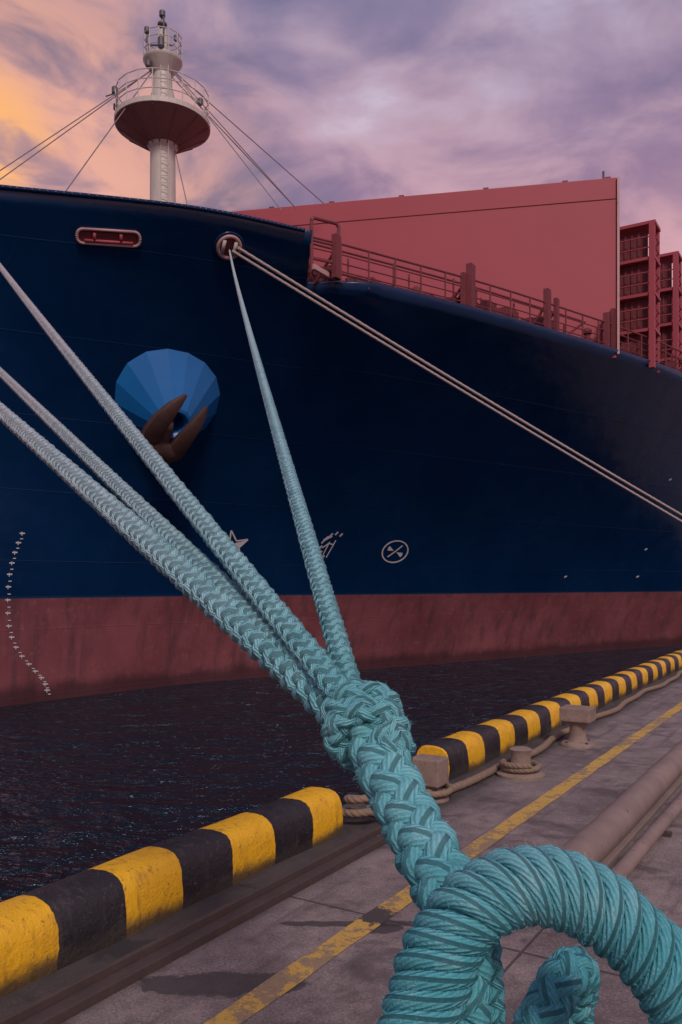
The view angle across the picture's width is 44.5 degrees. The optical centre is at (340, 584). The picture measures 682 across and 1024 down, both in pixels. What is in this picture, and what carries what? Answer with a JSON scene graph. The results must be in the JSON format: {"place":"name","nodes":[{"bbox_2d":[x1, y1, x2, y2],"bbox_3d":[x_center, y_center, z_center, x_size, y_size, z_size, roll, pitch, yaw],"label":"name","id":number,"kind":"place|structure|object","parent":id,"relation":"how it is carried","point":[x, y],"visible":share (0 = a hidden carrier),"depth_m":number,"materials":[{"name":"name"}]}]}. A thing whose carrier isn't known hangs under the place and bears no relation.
{"place":"outdoors","nodes":[
{"label":"outdoors","id":0,"kind":"place"},
{"bbox_2d":[0,645,681,901],"bbox_3d":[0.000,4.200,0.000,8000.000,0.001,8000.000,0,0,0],"label":"water","id":1,"kind":"structure","parent":0,"point":[89,782],"depth_m":21.31,"materials":[{"name":"black liquid"}]},
{"bbox_2d":[0,189,681,706],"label":"hull","id":2,"kind":"object","parent":1,"relation":"in","point":[500,525],"visible":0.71,"depth_m":33.42,"materials":[{"name":"paint"}]},
{"bbox_2d":[5,532,50,694],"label":"draft marks","id":3,"kind":"object","parent":2,"relation":"attached to","point":[7,613],"visible":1,"depth_m":28.67,"materials":[{"name":"white paint"}]},
{"bbox_2d":[75,227,141,247],"bbox_3d":[-7.112,-10.612,25.557,1.954,0.476,0.381,0,0,-15],"label":"mooring slot rim","id":4,"kind":"object","parent":2,"relation":"attached to","point":[107,230],"visible":1,"depth_m":25.52,"materials":[{"name":"metal"}]},
{"bbox_2d":[79,230,138,244],"bbox_3d":[-7.117,-10.625,25.572,1.863,0.387,0.297,0,0,-15],"label":"mooring slot opening","id":5,"kind":"object","parent":2,"relation":"in","point":[112,236],"visible":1,"depth_m":25.55,"materials":[{"name":"metal"}]},
{"bbox_2d":[85,232,132,244],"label":"mooring slot rollers","id":6,"kind":"object","parent":5,"relation":"in","point":[95,240],"visible":1,"depth_m":25.59,"materials":[{"name":"red metal"}]},
{"bbox_2d":[0,184,304,231],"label":"bulwark cap","id":7,"kind":"object","parent":2,"relation":"on","point":[128,199],"visible":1,"depth_m":25.12,"materials":[{"name":"paint"}]},
{"bbox_2d":[0,367,321,695],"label":"mooring rope","id":8,"kind":"object","parent":2,"relation":"attached to","point":[126,494],"visible":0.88,"depth_m":2.66,"materials":[{"name":"fabric"}]},
{"bbox_2d":[115,349,219,439],"bbox_3d":[-6.307,-6.870,29.885,4.115,3.612,2.890,0,0,-30],"label":"anchor bolster","id":9,"kind":"object","parent":2,"relation":"attached to","point":[149,384],"visible":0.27,"depth_m":28.66,"materials":[{"name":"blue metal"}]},
{"bbox_2d":[141,394,207,465],"bbox_3d":[-5.864,-5.108,28.850,2.553,2.589,1.955,0,0,0],"label":"anchor","id":10,"kind":"object","parent":9,"relation":"in","point":[157,431],"visible":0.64,"depth_m":28.72,"materials":[{"name":"brown metal"}]},
{"bbox_2d":[0,263,348,697],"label":"mooring rope","id":11,"kind":"object","parent":2,"relation":"attached to","point":[314,659],"visible":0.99,"depth_m":2.17,"materials":[{"name":"teal fabric"}]},
{"bbox_2d":[213,231,243,261],"bbox_3d":[-3.587,-10.790,26.696,1.017,0.734,0.762,0,0,-21],"label":"fairlead collar","id":12,"kind":"object","parent":2,"relation":"attached to","point":[218,237],"visible":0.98,"depth_m":26.53,"materials":[{"name":"metal"}]},
{"bbox_2d":[216,234,241,259],"bbox_3d":[-3.578,-10.769,26.678,0.847,0.625,0.647,0,0,-21],"label":"fairlead rim","id":13,"kind":"object","parent":12,"relation":"in","point":[228,236],"visible":0.97,"depth_m":26.56,"materials":[{"name":"metal"}]},
{"bbox_2d":[220,238,237,255],"bbox_3d":[-3.583,-10.780,26.687,0.678,0.477,0.496,0,0,-21],"label":"fairlead opening","id":14,"kind":"object","parent":12,"relation":"in","point":[230,244],"visible":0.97,"depth_m":26.66,"materials":[{"name":"metal"}]},
{"bbox_2d":[220,240,237,255],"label":"fairlead rollers","id":15,"kind":"object","parent":14,"relation":"in","point":[224,245],"visible":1,"depth_m":26.58,"materials":[{"name":"grey metal"}]},
{"bbox_2d":[231,250,681,522],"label":"bow spring line","id":16,"kind":"object","parent":12,"relation":"attached to","point":[426,369],"visible":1,"depth_m":30.15,"materials":[{"name":"beige fabric"}]},
{"bbox_2d":[237,246,681,515],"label":"bow spring line","id":17,"kind":"object","parent":12,"relation":"attached to","point":[427,363],"visible":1,"depth_m":30.17,"materials":[{"name":"beige fabric"}]},
{"bbox_2d":[229,249,360,680],"bbox_3d":[-1.774,-5.233,14.184,0.061,11.027,25.534,0,0,-8],"label":"mooring rope","id":18,"kind":"object","parent":2,"relation":"attached to","point":[336,640],"visible":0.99,"depth_m":2.42,"materials":[{"name":"teal fabric"}]},
{"bbox_2d":[0,402,681,1023],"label":"mooring rope","id":19,"kind":"object","parent":2,"relation":"attached to","point":[448,966],"visible":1,"depth_m":1.17,"materials":[{"name":"teal fabric"}]},
{"bbox_2d":[230,479,671,577],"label":"hull symbols","id":20,"kind":"object","parent":2,"relation":"attached to","point":[240,544],"visible":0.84,"depth_m":37.10,"materials":[{"name":"white paint"}]},
{"label":"deck","id":21,"kind":"structure","parent":2,"relation":"on","visible":0},
{"bbox_2d":[0,9,322,210],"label":"foremast","id":22,"kind":"object","parent":21,"relation":"on","point":[162,124],"visible":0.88,"depth_m":34.69,"materials":[{"name":"white metal"}]},
{"bbox_2d":[232,178,616,358],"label":"breakwater wall","id":23,"kind":"structure","parent":21,"relation":"on","point":[565,254],"depth_m":37.86,"materials":[{"name":"red metal"}]},
{"bbox_2d":[269,176,616,225],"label":"wall fittings","id":24,"kind":"object","parent":23,"relation":"attached to","point":[458,211],"depth_m":38.16,"materials":[{"name":"red metal"}]},
{"bbox_2d":[617,177,619,354],"bbox_3d":[12.306,-14.050,37.185,0.100,7.800,0.840,0,0,11],"label":"wall end flange","id":25,"kind":"object","parent":23,"relation":"attached to","point":[618,264],"depth_m":36.77,"materials":[{"name":"red metal"}]},
{"bbox_2d":[307,216,681,371],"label":"deck fittings","id":26,"kind":"object","parent":21,"relation":"on","point":[468,288],"visible":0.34,"depth_m":31.32,"materials":[{"name":"red metal"}]},
{"bbox_2d":[310,236,681,370],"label":"deck railing","id":27,"kind":"object","parent":21,"relation":"on","point":[460,276],"visible":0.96,"depth_m":31.78,"materials":[{"name":"red metal"}]},
{"bbox_2d":[312,264,328,277],"bbox_3d":[-0.671,-10.380,27.659,0.120,0.180,0.900,0,0,32],"label":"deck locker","id":28,"kind":"object","parent":27,"relation":"attached to","point":[320,270],"visible":1,"depth_m":27.56,"materials":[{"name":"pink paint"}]},
{"bbox_2d":[620,219,660,372],"bbox_3d":[0.261,-13.410,47.969,34.200,6.820,1.360,0,0,32],"label":"lashing bridge frame","id":29,"kind":"object","parent":21,"relation":"on","point":[652,259],"visible":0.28,"depth_m":38.82,"materials":[{"name":"red metal"}]},
{"bbox_2d":[620,231,647,358],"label":"lashing bridge panels","id":30,"kind":"object","parent":29,"relation":"attached to","point":[634,280],"visible":0.04,"depth_m":39.26,"materials":[{"name":"red metal"}]},
{"bbox_2d":[648,251,681,370],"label":"lashing bridge frame","id":31,"kind":"object","parent":21,"relation":"on","point":[675,257],"visible":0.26,"depth_m":43.66,"materials":[{"name":"red metal"}]},
{"bbox_2d":[648,261,671,364],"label":"lashing bridge panels","id":32,"kind":"object","parent":31,"relation":"attached to","point":[666,299],"depth_m":44.13,"materials":[{"name":"red metal"}]},
{"bbox_2d":[0,669,681,1023],"bbox_3d":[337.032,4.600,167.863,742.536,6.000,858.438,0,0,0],"label":"quay","id":33,"kind":"structure","parent":0,"point":[206,982],"depth_m":3.94,"materials":[{"name":"concrete"}]},
{"bbox_2d":[0,787,342,997],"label":"striped kerb","id":34,"kind":"structure","parent":33,"relation":"on","point":[48,929],"depth_m":3.95,"materials":[{"name":"yellow concrete"}]},
{"bbox_2d":[0,826,386,1023],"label":"kerb rail","id":35,"kind":"object","parent":33,"relation":"on","point":[69,1000],"visible":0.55,"depth_m":3.63,"materials":[{"name":"grey metal"}]},
{"bbox_2d":[342,794,375,818],"bbox_3d":[0.148,1.466,5.559,0.321,0.248,0.241,0,0,0],"label":"rope heap","id":36,"kind":"object","parent":33,"relation":"on","point":[352,812],"visible":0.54,"depth_m":5.46,"materials":[{"name":"beige fabric"}]},
{"bbox_2d":[411,754,448,803],"bbox_3d":[0.656,1.445,6.219,0.300,0.310,0.300,0,0,0],"label":"quay bollard","id":37,"kind":"object","parent":33,"relation":"on","point":[434,769],"visible":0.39,"depth_m":6.13,"materials":[{"name":"metal"}]},
{"bbox_2d":[428,783,453,797],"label":"rope turns","id":38,"kind":"object","parent":37,"relation":"attached to","point":[449,789],"visible":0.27,"depth_m":6.08,"materials":[{"name":"beige fabric"}]},
{"bbox_2d":[204,702,681,1023],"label":"yellow painted line","id":39,"kind":"object","parent":33,"relation":"on","point":[267,992],"visible":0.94,"depth_m":3.92,"materials":[{"name":"paint"}]},
{"bbox_2d":[496,746,544,781],"bbox_3d":[1.499,1.480,6.957,0.400,0.240,0.396,0,0,0],"label":"quay bollard","id":40,"kind":"object","parent":33,"relation":"on","point":[520,754],"visible":0.73,"depth_m":6.88,"materials":[{"name":"metal"}]},
{"bbox_2d":[499,758,541,773],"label":"rope turns","id":41,"kind":"object","parent":40,"relation":"on","point":[507,765],"visible":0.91,"depth_m":6.82,"materials":[{"name":"beige fabric"}]},
{"bbox_2d":[417,649,681,780],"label":"striped kerb","id":42,"kind":"structure","parent":33,"relation":"on","point":[467,750],"depth_m":8.58,"materials":[{"name":"yellow concrete"}]},
{"bbox_2d":[433,670,681,799],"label":"old rope on quay","id":43,"kind":"object","parent":33,"relation":"on","point":[494,769],"visible":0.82,"depth_m":8.29,"materials":[{"name":"beige fabric"}]},
{"bbox_2d":[559,704,595,748],"bbox_3d":[2.344,1.407,8.263,0.336,0.385,0.336,0,0,27],"label":"quay bollard","id":44,"kind":"object","parent":33,"relation":"on","point":[578,718],"visible":1,"depth_m":8.19,"materials":[{"name":"metal"}]},
{"bbox_2d":[561,740,681,867],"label":"quay pipe","id":45,"kind":"object","parent":33,"relation":"on","point":[607,836],"visible":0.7,"depth_m":5.36,"materials":[{"name":"grey metal"}]},
{"bbox_2d":[612,791,681,877],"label":"quay pipe","id":46,"kind":"object","parent":33,"relation":"on","point":[634,855],"visible":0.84,"depth_m":4.99,"materials":[{"name":"grey metal"}]},
{"bbox_2d":[0,0,681,286],"label":"sky","id":47,"kind":"structure","parent":0,"point":[355,99],"materials":[{"name":"purple"}]},
{"bbox_2d":[672,297,672,350],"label":"lashing bridge panels","id":48,"kind":"object","parent":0,"point":[672,318],"depth_m":49.47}
]}

